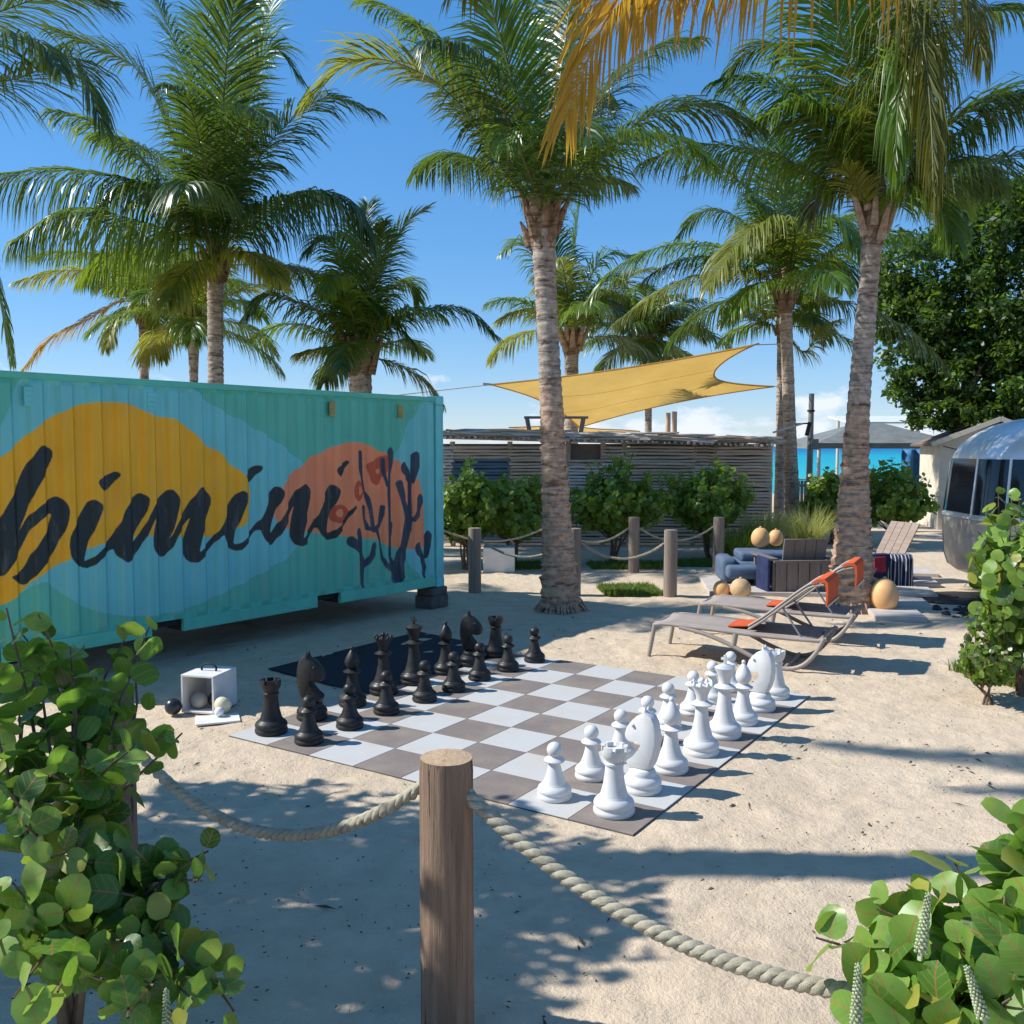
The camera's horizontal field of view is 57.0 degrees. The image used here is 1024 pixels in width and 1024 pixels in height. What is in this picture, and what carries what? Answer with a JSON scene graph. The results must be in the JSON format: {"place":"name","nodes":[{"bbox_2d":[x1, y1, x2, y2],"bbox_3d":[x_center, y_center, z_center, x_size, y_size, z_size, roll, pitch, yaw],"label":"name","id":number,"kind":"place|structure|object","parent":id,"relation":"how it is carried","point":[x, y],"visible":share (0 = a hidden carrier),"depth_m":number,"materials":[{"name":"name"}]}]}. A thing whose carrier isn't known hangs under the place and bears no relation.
{"place":"outdoors","nodes":[
{"label":"outdoors","id":0,"kind":"place"},
{"bbox_2d":[0,494,1023,1023],"bbox_3d":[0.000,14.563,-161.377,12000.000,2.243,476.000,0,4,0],"label":"ground","id":1,"kind":"structure","parent":0,"point":[872,684],"depth_m":5.42,"materials":[{"name":"sand"}]},
{"bbox_2d":[0,0,137,370],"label":"palm tree","id":2,"kind":"object","parent":1,"relation":"on","point":[48,56],"visible":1,"depth_m":12.39,"materials":[{"name":"green plant"}]},
{"bbox_2d":[86,681,137,849],"bbox_3d":[-1.871,1.372,4.406,0.224,1.148,0.220,0,4,1],"label":"rope post","id":3,"kind":"object","parent":1,"relation":"on","point":[131,819],"visible":0.06,"depth_m":4.37,"materials":[{"name":"brown wood"}]},
{"bbox_2d":[8,222,224,378],"bbox_3d":[-10.390,-3.645,24.798,5.643,8.335,3.848,0,4,0],"label":"palm tree","id":4,"kind":"object","parent":1,"relation":"on","point":[107,343],"visible":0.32,"depth_m":24.15,"materials":[{"name":"green plant"}]},
{"bbox_2d":[0,608,245,1023],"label":"sea grape shrub","id":5,"kind":"object","parent":1,"relation":"on","point":[92,900],"visible":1,"depth_m":2.77,"materials":[{"name":"green plant"}]},
{"bbox_2d":[164,698,181,714],"bbox_3d":[-2.778,1.595,7.735,0.136,0.136,0.136,0,4,0],"label":"lawn ball","id":6,"kind":"object","parent":1,"relation":"on","point":[172,706],"visible":1,"depth_m":7.69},
{"bbox_2d":[81,224,297,381],"bbox_3d":[-7.510,-3.086,22.805,4.964,7.497,4.396,1,4,18],"label":"palm tree","id":7,"kind":"object","parent":1,"relation":"on","point":[191,334],"visible":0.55,"depth_m":22.63,"materials":[{"name":"green plant"}]},
{"bbox_2d":[181,663,236,714],"bbox_3d":[-2.541,1.456,7.919,0.300,0.381,0.360,1,4,14],"label":"ball box","id":8,"kind":"object","parent":1,"relation":"on","point":[213,679],"visible":0.91,"depth_m":7.88,"materials":[{"name":"white paint"}]},
{"bbox_2d":[191,691,207,707],"bbox_3d":[-2.604,1.565,7.860,0.140,0.140,0.140,0,4,0],"label":"lawn ball","id":9,"kind":"object","parent":8,"relation":"on","point":[199,699],"visible":1,"depth_m":7.81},
{"bbox_2d":[0,0,419,383],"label":"palm tree","id":10,"kind":"object","parent":1,"relation":"on","point":[189,198],"visible":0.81,"depth_m":17.39,"materials":[{"name":"green plant"}]},
{"bbox_2d":[195,713,240,725],"bbox_3d":[-2.365,1.664,7.577,0.340,0.014,0.240,-1,4,-20],"label":"white board","id":11,"kind":"object","parent":1,"relation":"on","point":[215,719],"visible":0.96,"depth_m":7.54,"materials":[{"name":"paint"}]},
{"bbox_2d":[214,696,231,712],"bbox_3d":[-2.367,1.576,7.727,0.140,0.140,0.140,0,4,0],"label":"lawn ball","id":12,"kind":"object","parent":11,"relation":"on","point":[224,703],"visible":0.82,"depth_m":7.68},
{"bbox_2d":[238,195,504,413],"bbox_3d":[-3.269,-2.933,19.549,4.619,7.645,4.465,-3,5,-34],"label":"palm tree","id":13,"kind":"object","parent":1,"relation":"on","point":[352,351],"visible":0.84,"depth_m":19.09,"materials":[{"name":"green plant"}]},
{"bbox_2d":[268,632,488,696],"bbox_3d":[-1.139,1.523,9.721,1.607,0.017,2.422,3,5,35],"label":"ground mat","id":14,"kind":"object","parent":1,"relation":"on","point":[334,666],"visible":0.49,"depth_m":9.65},
{"bbox_2d":[415,586,447,608],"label":"support block","id":15,"kind":"structure","parent":1,"relation":"on","point":[431,598],"depth_m":12.81,"materials":[{"name":"concrete"}]},
{"bbox_2d":[0,370,443,662],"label":"shipping container","id":16,"kind":"object","parent":15,"relation":"on","point":[180,505],"visible":0.98,"depth_m":9.83,"materials":[{"name":"metal"}]},
{"bbox_2d":[419,749,473,1023],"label":"rope post","id":17,"kind":"object","parent":1,"relation":"on","point":[446,890],"visible":0.98,"depth_m":3.34,"materials":[{"name":"brown wood"}]},
{"bbox_2d":[141,753,418,841],"bbox_3d":[-1.050,1.143,3.879,1.726,0.402,0.053,2,5,30],"label":"rope","id":18,"kind":"object","parent":17,"relation":"attached to","point":[351,824],"visible":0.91,"depth_m":3.79,"materials":[{"name":"fabric"}]},
{"bbox_2d":[466,788,854,998],"bbox_3d":[0.765,1.214,2.842,2.239,0.424,0.058,2,5,30],"label":"rope","id":19,"kind":"object","parent":17,"relation":"attached to","point":[633,919],"visible":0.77,"depth_m":3.02,"materials":[{"name":"fabric"}]},
{"bbox_2d":[468,527,480,592],"bbox_3d":[-0.562,0.746,14.226,0.196,1.028,0.198,-1,4,-10],"label":"rope post","id":20,"kind":"object","parent":1,"relation":"on","point":[474,560],"visible":0.94,"depth_m":14.15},
{"bbox_2d":[443,456,515,569],"bbox_3d":[-0.744,0.031,16.803,1.619,2.080,1.430,0,4,0],"label":"sea grape shrub","id":21,"kind":"object","parent":1,"relation":"on","point":[469,501],"visible":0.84,"depth_m":16.39,"materials":[{"name":"green plant"}]},
{"bbox_2d":[483,545,514,572],"bbox_3d":[-0.226,0.825,16.597,0.550,0.440,0.400,0,4,0],"label":"planter box","id":22,"kind":"object","parent":1,"relation":"on","point":[494,561],"visible":1,"depth_m":16.40,"materials":[{"name":"white paint"}]},
{"bbox_2d":[485,473,542,562],"bbox_3d":[0.114,0.143,17.345,1.661,1.785,1.664,0,4,0],"label":"sea grape shrub","id":23,"kind":"object","parent":1,"relation":"on","point":[521,511],"visible":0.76,"depth_m":16.90,"materials":[{"name":"green plant"}]},
{"bbox_2d":[14,617,1014,1023],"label":"debris","id":24,"kind":"object","parent":1,"relation":"on","point":[580,843],"visible":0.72,"depth_m":5.47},
{"bbox_2d":[229,653,809,835],"bbox_3d":[0.237,1.661,7.746,3.387,0.011,3.567,3,5,33],"label":"chess board","id":25,"kind":"object","parent":1,"relation":"on","point":[504,730],"visible":0.59,"depth_m":7.26,"materials":[{"name":"tile"}]},
{"bbox_2d":[255,677,287,736],"bbox_3d":[-1.845,1.484,7.222,0.248,0.414,0.248,3,5,37],"label":"chess rook","id":26,"kind":"object","parent":25,"relation":"on","point":[271,722],"visible":1,"depth_m":7.16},
{"bbox_2d":[294,695,323,746],"bbox_3d":[-1.504,1.531,6.980,0.216,0.354,0.216,2,4,27],"label":"chess pawn","id":27,"kind":"object","parent":25,"relation":"on","point":[309,733],"visible":1,"depth_m":6.93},
{"bbox_2d":[296,651,327,721],"bbox_3d":[-1.612,1.391,7.590,0.248,0.550,0.248,1,4,13],"label":"chess knight","id":28,"kind":"object","parent":25,"relation":"on","point":[310,670],"visible":0.75,"depth_m":7.54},
{"bbox_2d":[336,683,363,730],"bbox_3d":[-1.265,1.505,7.351,0.216,0.354,0.216,2,4,27],"label":"chess pawn","id":29,"kind":"object","parent":25,"relation":"on","point":[350,718],"visible":1,"depth_m":7.30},
{"bbox_2d":[339,646,366,707],"bbox_3d":[-1.351,1.385,7.979,0.236,0.507,0.236,3,5,39],"label":"chess bishop","id":30,"kind":"object","parent":25,"relation":"on","point":[352,661],"visible":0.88,"depth_m":7.94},
{"bbox_2d":[369,632,397,696],"bbox_3d":[-1.140,1.337,8.369,0.256,0.548,0.256,2,5,28],"label":"chess queen","id":31,"kind":"object","parent":25,"relation":"on","point":[383,640],"visible":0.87,"depth_m":8.32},
{"bbox_2d":[373,670,399,715],"bbox_3d":[-1.033,1.477,7.753,0.216,0.354,0.216,3,5,35],"label":"chess pawn","id":32,"kind":"object","parent":25,"relation":"on","point":[386,704],"visible":1,"depth_m":7.70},
{"bbox_2d":[400,616,422,685],"bbox_3d":[-0.906,1.275,8.723,0.260,0.622,0.260,2,5,30],"label":"chess king","id":33,"kind":"object","parent":25,"relation":"on","point":[409,676],"visible":0.84,"depth_m":8.67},
{"bbox_2d":[412,660,436,703],"bbox_3d":[-0.753,1.451,8.126,0.216,0.354,0.216,3,5,40],"label":"chess pawn","id":34,"kind":"object","parent":25,"relation":"on","point":[424,692],"visible":1,"depth_m":8.07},
{"bbox_2d":[434,621,453,675],"bbox_3d":[-0.640,1.306,9.110,0.236,0.507,0.236,3,5,41],"label":"chess bishop","id":35,"kind":"object","parent":25,"relation":"on","point":[441,667],"visible":0.77,"depth_m":9.06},
{"bbox_2d":[442,651,465,692],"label":"chess pawn","id":36,"kind":"object","parent":25,"relation":"on","point":[453,682],"visible":1,"depth_m":8.42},
{"bbox_2d":[460,610,482,667],"bbox_3d":[-0.404,1.260,9.450,0.248,0.550,0.248,1,4,13],"label":"chess knight","id":37,"kind":"object","parent":25,"relation":"on","point":[470,624],"visible":0.77,"depth_m":9.40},
{"bbox_2d":[468,642,490,681],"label":"chess pawn","id":38,"kind":"object","parent":25,"relation":"on","point":[479,671],"visible":1,"depth_m":8.82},
{"bbox_2d":[484,615,503,657],"bbox_3d":[-0.170,1.300,9.864,0.248,0.414,0.248,3,5,34],"label":"chess rook","id":39,"kind":"object","parent":25,"relation":"on","point":[494,648],"visible":0.81,"depth_m":9.80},
{"bbox_2d":[497,634,518,672],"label":"chess pawn","id":40,"kind":"object","parent":25,"relation":"on","point":[507,663],"visible":1,"depth_m":9.18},
{"bbox_2d":[524,627,544,663],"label":"chess pawn","id":41,"kind":"object","parent":25,"relation":"on","point":[534,654],"visible":1,"depth_m":9.56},
{"bbox_2d":[537,742,571,803],"bbox_3d":[0.265,1.608,5.883,0.216,0.354,0.216,3,5,38],"label":"chess pawn","id":42,"kind":"object","parent":25,"relation":"on","point":[554,787],"visible":1,"depth_m":5.83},
{"bbox_2d":[575,725,604,782],"bbox_3d":[0.525,1.583,6.241,0.216,0.354,0.216,3,5,38],"label":"chess pawn","id":43,"kind":"object","parent":25,"relation":"on","point":[590,767],"visible":0.98,"depth_m":6.19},
{"bbox_2d":[593,741,634,819],"bbox_3d":[0.611,1.595,5.637,0.248,0.414,0.248,3,5,36],"label":"chess rook","id":44,"kind":"object","parent":25,"relation":"on","point":[613,799],"visible":1,"depth_m":5.58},
{"bbox_2d":[611,709,635,762],"bbox_3d":[0.762,1.557,6.616,0.216,0.354,0.216,2,5,28],"label":"chess pawn","id":45,"kind":"object","parent":25,"relation":"on","point":[620,724],"visible":0.64,"depth_m":6.57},
{"bbox_2d":[624,705,661,796],"bbox_3d":[0.831,1.501,6.005,0.248,0.550,0.248,3,5,37],"label":"chess knight","id":46,"kind":"object","parent":25,"relation":"on","point":[642,777],"visible":0.98,"depth_m":5.94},
{"bbox_2d":[657,682,681,726],"bbox_3d":[1.218,1.505,7.363,0.216,0.354,0.216,2,4,26],"label":"chess pawn","id":47,"kind":"object","parent":25,"relation":"on","point":[668,688],"visible":0.57,"depth_m":7.32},
{"bbox_2d":[654,697,687,775],"bbox_3d":[1.075,1.498,6.367,0.236,0.507,0.236,3,5,40],"label":"chess bishop","id":48,"kind":"object","parent":25,"relation":"on","point":[672,760],"visible":0.95,"depth_m":6.32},
{"bbox_2d":[680,671,698,716],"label":"chess pawn","id":49,"kind":"object","parent":25,"relation":"on","point":[687,708],"visible":0.52,"depth_m":7.69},
{"bbox_2d":[683,677,718,757],"bbox_3d":[1.354,1.451,6.734,0.256,0.548,0.256,2,5,29],"label":"chess queen","id":50,"kind":"object","parent":25,"relation":"on","point":[700,741],"visible":1,"depth_m":6.68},
{"bbox_2d":[704,661,717,704],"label":"chess pawn","id":51,"kind":"object","parent":25,"relation":"on","point":[711,673],"visible":0.62,"depth_m":8.05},
{"bbox_2d":[709,655,741,740],"bbox_3d":[1.605,1.387,7.125,0.260,0.622,0.260,2,5,31],"label":"chess king","id":52,"kind":"object","parent":25,"relation":"on","point":[725,725],"visible":0.96,"depth_m":7.07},
{"bbox_2d":[718,651,737,692],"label":"chess pawn","id":53,"kind":"object","parent":25,"relation":"on","point":[731,655],"visible":0.42,"depth_m":8.43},
{"bbox_2d":[733,660,757,726],"bbox_3d":[1.830,1.421,7.468,0.236,0.507,0.236,3,5,38],"label":"chess bishop","id":54,"kind":"object","parent":25,"relation":"on","point":[745,714],"visible":0.91,"depth_m":7.42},
{"bbox_2d":[747,644,775,712],"bbox_3d":[2.072,1.372,7.855,0.248,0.550,0.248,3,5,38],"label":"chess knight","id":55,"kind":"object","parent":25,"relation":"on","point":[761,663],"visible":0.89,"depth_m":7.79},
{"bbox_2d":[769,648,789,700],"bbox_3d":[2.304,1.413,8.242,0.248,0.414,0.248,2,4,26],"label":"chess rook","id":56,"kind":"object","parent":25,"relation":"on","point":[779,690],"visible":0.62,"depth_m":8.17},
{"bbox_2d":[292,0,775,614],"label":"palm tree","id":57,"kind":"object","parent":1,"relation":"on","point":[508,142],"visible":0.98,"depth_m":12.08,"materials":[{"name":"green plant"}]},
{"bbox_2d":[481,197,666,443],"bbox_3d":[1.807,-4.204,26.292,5.369,9.243,5.781,0,4,0],"label":"palm tree","id":58,"kind":"object","parent":1,"relation":"on","point":[572,335],"visible":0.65,"depth_m":26.22,"materials":[{"name":"green plant"}]},
{"bbox_2d":[571,528,580,595],"bbox_3d":[0.917,0.758,13.918,0.199,1.047,0.195,1,4,20],"label":"rope post","id":59,"kind":"object","parent":1,"relation":"on","point":[577,539],"visible":0.47,"depth_m":13.83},
{"bbox_2d":[581,542,663,559],"bbox_3d":[1.617,0.573,13.846,1.228,0.266,0.042,0,4,6],"label":"rope","id":60,"kind":"object","parent":59,"relation":"hanging from","point":[623,558],"visible":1,"depth_m":13.84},
{"bbox_2d":[443,441,772,545],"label":"stick wall","id":61,"kind":"structure","parent":1,"relation":"on","point":[510,459],"depth_m":20.58,"materials":[{"name":"wood"}]},
{"bbox_2d":[443,429,785,446],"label":"stick roof","id":62,"kind":"structure","parent":61,"relation":"on","point":[621,437],"depth_m":20.31,"materials":[{"name":"wood"}]},
{"bbox_2d":[569,451,675,562],"bbox_3d":[1.846,-0.069,17.668,2.291,2.159,1.981,0,4,0],"label":"sea grape shrub","id":63,"kind":"object","parent":1,"relation":"on","point":[608,506],"visible":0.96,"depth_m":17.32,"materials":[{"name":"green plant"}]},
{"bbox_2d":[628,517,639,572],"bbox_3d":[2.115,0.595,16.387,0.196,1.028,0.198,0,4,5],"label":"rope post","id":64,"kind":"object","parent":1,"relation":"on","point":[633,537],"visible":0.89,"depth_m":16.31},
{"bbox_2d":[579,279,732,431],"bbox_3d":[4.318,-3.596,29.882,4.865,7.529,4.649,0,4,0],"label":"palm tree","id":65,"kind":"object","parent":1,"relation":"on","point":[659,324],"visible":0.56,"depth_m":28.97,"materials":[{"name":"green plant"}]},
{"bbox_2d":[663,529,676,596],"bbox_3d":[2.319,0.771,13.801,0.198,1.037,0.196,2,4,21],"label":"rope post","id":66,"kind":"object","parent":1,"relation":"on","point":[670,567],"visible":0.91,"depth_m":13.72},
{"bbox_2d":[438,0,914,166],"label":"palm tree","id":67,"kind":"object","parent":1,"relation":"on","point":[600,11],"visible":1,"depth_m":4.88,"materials":[{"name":"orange plant"}]},
{"bbox_2d":[652,453,755,557],"bbox_3d":[3.902,-0.105,18.576,1.853,2.102,1.947,-2,5,-29],"label":"sea grape shrub","id":68,"kind":"object","parent":1,"relation":"on","point":[703,500],"visible":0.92,"depth_m":18.19,"materials":[{"name":"green plant"}]},
{"bbox_2d":[712,517,723,570],"bbox_3d":[3.642,0.588,16.639,0.196,1.008,0.198,1,4,8],"label":"rope post","id":69,"kind":"object","parent":1,"relation":"on","point":[718,535],"visible":0.75,"depth_m":16.55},
{"bbox_2d":[713,579,729,594],"bbox_3d":[3.056,1.110,13.765,0.240,0.262,0.240,0,4,0],"label":"egg buoy","id":70,"kind":"object","parent":1,"relation":"on","point":[721,587],"visible":0.79,"depth_m":13.68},
{"bbox_2d":[730,577,750,596],"bbox_3d":[3.308,1.094,13.648,0.300,0.310,0.300,0,4,0],"label":"egg buoy","id":71,"kind":"object","parent":1,"relation":"on","point":[740,586],"visible":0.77,"depth_m":13.54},
{"bbox_2d":[647,572,838,670],"bbox_3d":[2.380,1.061,9.764,1.818,0.929,0.724,2,5,28],"label":"sun lounger","id":72,"kind":"object","parent":1,"relation":"on","point":[759,629],"visible":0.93,"depth_m":9.58,"materials":[{"name":"metal"}]},
{"bbox_2d":[698,575,825,596],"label":"lounge deck","id":73,"kind":"structure","parent":1,"relation":"on","point":[708,582],"depth_m":13.89,"materials":[{"name":"stone"}]},
{"bbox_2d":[715,548,786,582],"bbox_3d":[3.866,0.859,14.970,1.175,0.460,1.250,0,4,4],"label":"blue cushion seat","id":74,"kind":"object","parent":73,"relation":"on","point":[731,569],"visible":0.6,"depth_m":14.73,"materials":[{"name":"fabric"}]},
{"bbox_2d":[751,526,769,547],"bbox_3d":[4.048,0.408,15.366,0.300,0.349,0.300,0,4,0],"label":"egg buoy","id":75,"kind":"object","parent":74,"relation":"on","point":[760,537],"visible":1,"depth_m":15.26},
{"bbox_2d":[750,539,832,591],"bbox_3d":[4.230,0.790,14.237,1.060,0.839,0.879,0,4,-5],"label":"wooden armchair","id":76,"kind":"object","parent":73,"relation":"on","point":[801,563],"visible":0.75,"depth_m":13.85,"materials":[{"name":"brown wood"}]},
{"bbox_2d":[580,92,951,538],"bbox_3d":[5.840,-4.595,21.254,6.208,10.723,7.950,4,6,44],"label":"palm tree","id":77,"kind":"object","parent":1,"relation":"on","point":[785,249],"visible":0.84,"depth_m":20.63,"materials":[{"name":"green plant"}]},
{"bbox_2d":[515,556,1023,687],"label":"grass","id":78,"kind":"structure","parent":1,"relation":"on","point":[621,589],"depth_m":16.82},
{"bbox_2d":[697,557,863,642],"bbox_3d":[3.107,0.974,11.014,1.818,0.929,0.724,2,4,27],"label":"sun lounger","id":79,"kind":"object","parent":1,"relation":"on","point":[741,603],"visible":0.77,"depth_m":10.85,"materials":[{"name":"metal"}]},
{"bbox_2d":[713,273,852,530],"bbox_3d":[7.061,-2.714,24.371,4.000,6.537,3.392,0,4,0],"label":"palm tree","id":80,"kind":"object","parent":1,"relation":"on","point":[818,328],"visible":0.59,"depth_m":24.27,"materials":[{"name":"green plant"}]},
{"bbox_2d":[400,343,780,427],"bbox_3d":[1.971,-3.076,23.863,9.692,1.836,3.906,1,4,9],"label":"shade sail","id":81,"kind":"object","parent":80,"relation":"attached to","point":[598,396],"visible":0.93,"depth_m":23.06,"materials":[{"name":"fabric"}]},
{"bbox_2d":[805,393,818,526],"bbox_3d":[7.447,-1.134,23.431,0.191,3.597,0.312,-3,5,-40],"label":"wooden pole","id":82,"kind":"object","parent":1,"relation":"on","point":[812,443],"visible":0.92,"depth_m":23.37,"materials":[{"name":"wood"}]},
{"bbox_2d":[796,466,839,543],"bbox_3d":[7.295,-0.131,21.168,1.647,1.797,1.455,0,4,0],"label":"sea grape shrub","id":83,"kind":"object","parent":1,"relation":"on","point":[824,491],"visible":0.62,"depth_m":20.87,"materials":[{"name":"green plant"}]},
{"bbox_2d":[631,0,1023,614],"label":"palm tree","id":84,"kind":"object","parent":1,"relation":"on","point":[867,146],"visible":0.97,"depth_m":12.15,"materials":[{"name":"green plant"}]},
{"bbox_2d":[784,423,932,500],"bbox_3d":[12.400,-1.509,33.075,4.800,3.200,4.200,0,4,0],"label":"beach canopy","id":85,"kind":"object","parent":1,"relation":"on","point":[884,436],"visible":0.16,"depth_m":31.43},
{"bbox_2d":[901,449,919,485],"bbox_3d":[12.709,-1.283,29.477,1.118,1.350,0.250,0,4,0],"label":"blue curtain","id":86,"kind":"object","parent":85,"relation":"hanging from","point":[911,455],"visible":0.25,"depth_m":29.48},
{"bbox_2d":[828,416,918,474],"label":"metal roof","id":87,"kind":"structure","parent":1,"relation":"on","point":[886,419],"depth_m":35.89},
{"bbox_2d":[870,577,898,608],"bbox_3d":[4.928,1.091,12.486,0.360,0.475,0.360,0,4,0],"label":"egg buoy","id":88,"kind":"object","parent":1,"relation":"on","point":[884,593],"visible":0.84,"depth_m":12.36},
{"bbox_2d":[873,521,919,578],"bbox_3d":[5.984,0.676,15.279,1.151,1.001,0.826,-2,4,-22],"label":"reclining chair","id":89,"kind":"object","parent":1,"relation":"on","point":[898,536],"visible":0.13,"depth_m":15.37,"materials":[{"name":"brown wood"}]},
{"bbox_2d":[872,553,889,579],"bbox_3d":[5.668,0.842,14.584,0.334,0.400,0.178,-1,4,-11],"label":"beach bag","id":90,"kind":"object","parent":89,"relation":"hanging from","point":[881,562],"visible":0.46,"depth_m":14.51,"materials":[{"name":"blue fabric"}]},
{"bbox_2d":[887,553,912,585],"bbox_3d":[6.006,0.944,14.739,0.482,0.567,0.262,0,4,6],"label":"beach towel","id":91,"kind":"object","parent":89,"relation":"hanging from","point":[900,571],"visible":0.72,"depth_m":14.64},
{"bbox_2d":[868,607,927,622],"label":"paving slab","id":92,"kind":"structure","parent":1,"relation":"on","point":[911,615],"depth_m":11.92,"materials":[{"name":"concrete"}]},
{"bbox_2d":[869,457,940,529],"bbox_3d":[8.408,-0.209,20.764,1.829,2.008,1.732,1,4,15],"label":"sea grape shrub","id":93,"kind":"object","parent":1,"relation":"on","point":[896,494],"visible":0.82,"depth_m":20.36,"materials":[{"name":"green plant"}]},
{"bbox_2d":[896,597,932,608],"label":"paving slab","id":94,"kind":"structure","parent":1,"relation":"on","point":[913,602],"depth_m":12.83,"materials":[{"name":"concrete"}]},
{"bbox_2d":[806,797,1023,1023],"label":"sea grape shrub","id":95,"kind":"object","parent":1,"relation":"on","point":[937,961],"visible":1,"depth_m":2.45,"materials":[{"name":"green plant"}]},
{"bbox_2d":[897,586,937,596],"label":"paving slab","id":96,"kind":"structure","parent":1,"relation":"on","point":[911,591],"depth_m":13.88,"materials":[{"name":"concrete"}]},
{"bbox_2d":[913,566,938,577],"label":"paving slab","id":97,"kind":"structure","parent":1,"relation":"on","point":[923,571],"depth_m":16.10,"materials":[{"name":"concrete"}]},
{"bbox_2d":[913,576,940,587],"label":"paving slab","id":98,"kind":"structure","parent":1,"relation":"on","point":[925,581],"depth_m":14.80,"materials":[{"name":"concrete"}]},
{"bbox_2d":[855,169,1023,433],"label":"broadleaf tree","id":99,"kind":"object","parent":1,"relation":"on","point":[970,350],"visible":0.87,"depth_m":25.38,"materials":[{"name":"green plant"}]},
{"bbox_2d":[916,591,982,616],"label":"soil","id":100,"kind":"structure","parent":1,"relation":"on","point":[965,599],"depth_m":13.39,"materials":[{"name":"soil"}]},
{"bbox_2d":[927,595,987,617],"bbox_3d":[6.826,1.291,12.780,2.512,0.111,1.563,0,4,0],"label":"rubble","id":101,"kind":"object","parent":1,"relation":"on","point":[938,607],"visible":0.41,"depth_m":12.59,"materials":[{"name":"stone"}]},
{"bbox_2d":[910,417,1012,529],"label":"beach shed","id":102,"kind":"structure","parent":1,"relation":"on","point":[937,452],"depth_m":24.86,"materials":[{"name":"paint"}]},
{"bbox_2d":[942,419,1023,573],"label":"travel trailer","id":103,"kind":"object","parent":1,"relation":"on","point":[984,464],"visible":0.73,"depth_m":13.28,"materials":[{"name":"metal"}]},
{"bbox_2d":[956,605,1023,704],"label":"bushy plant","id":104,"kind":"object","parent":1,"relation":"on","point":[988,664],"visible":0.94,"depth_m":7.91,"materials":[{"name":"green plant"}]},
{"bbox_2d":[964,487,1023,696],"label":"sea grape shrub","id":105,"kind":"object","parent":1,"relation":"on","point":[998,579],"visible":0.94,"depth_m":7.84,"materials":[{"name":"green plant"}]},
{"bbox_2d":[0,0,1023,445],"label":"sky","id":106,"kind":"structure","parent":0,"point":[459,245],"materials":[{"name":"blue"}]},
{"bbox_2d":[508,425,639,431],"bbox_3d":[1.712,-3.248,36.912,6.621,0.310,2.680,-3,5,-37],"label":"shade sail","id":107,"kind":"object","parent":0,"point":[586,429],"visible":0.27,"depth_m":36.73,"materials":[{"name":"fabric"}]},
{"bbox_2d":[695,523,770,555],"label":"ornamental grass","id":108,"kind":"object","parent":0,"point":[732,543],"depth_m":17.45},
{"bbox_2d":[727,507,804,547],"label":"ornamental grass","id":109,"kind":"object","parent":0,"point":[767,526],"depth_m":18.34,"materials":[{"name":"plant"}]},
{"bbox_2d":[764,502,836,538],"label":"ornamental grass","id":110,"kind":"object","parent":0,"point":[814,531],"depth_m":18.98,"materials":[{"name":"plant"}]},
{"bbox_2d":[767,446,900,493],"bbox_3d":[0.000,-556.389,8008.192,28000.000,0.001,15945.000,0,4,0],"label":"sea","id":111,"kind":"structure","parent":0,"point":[828,457],"depth_m":225.50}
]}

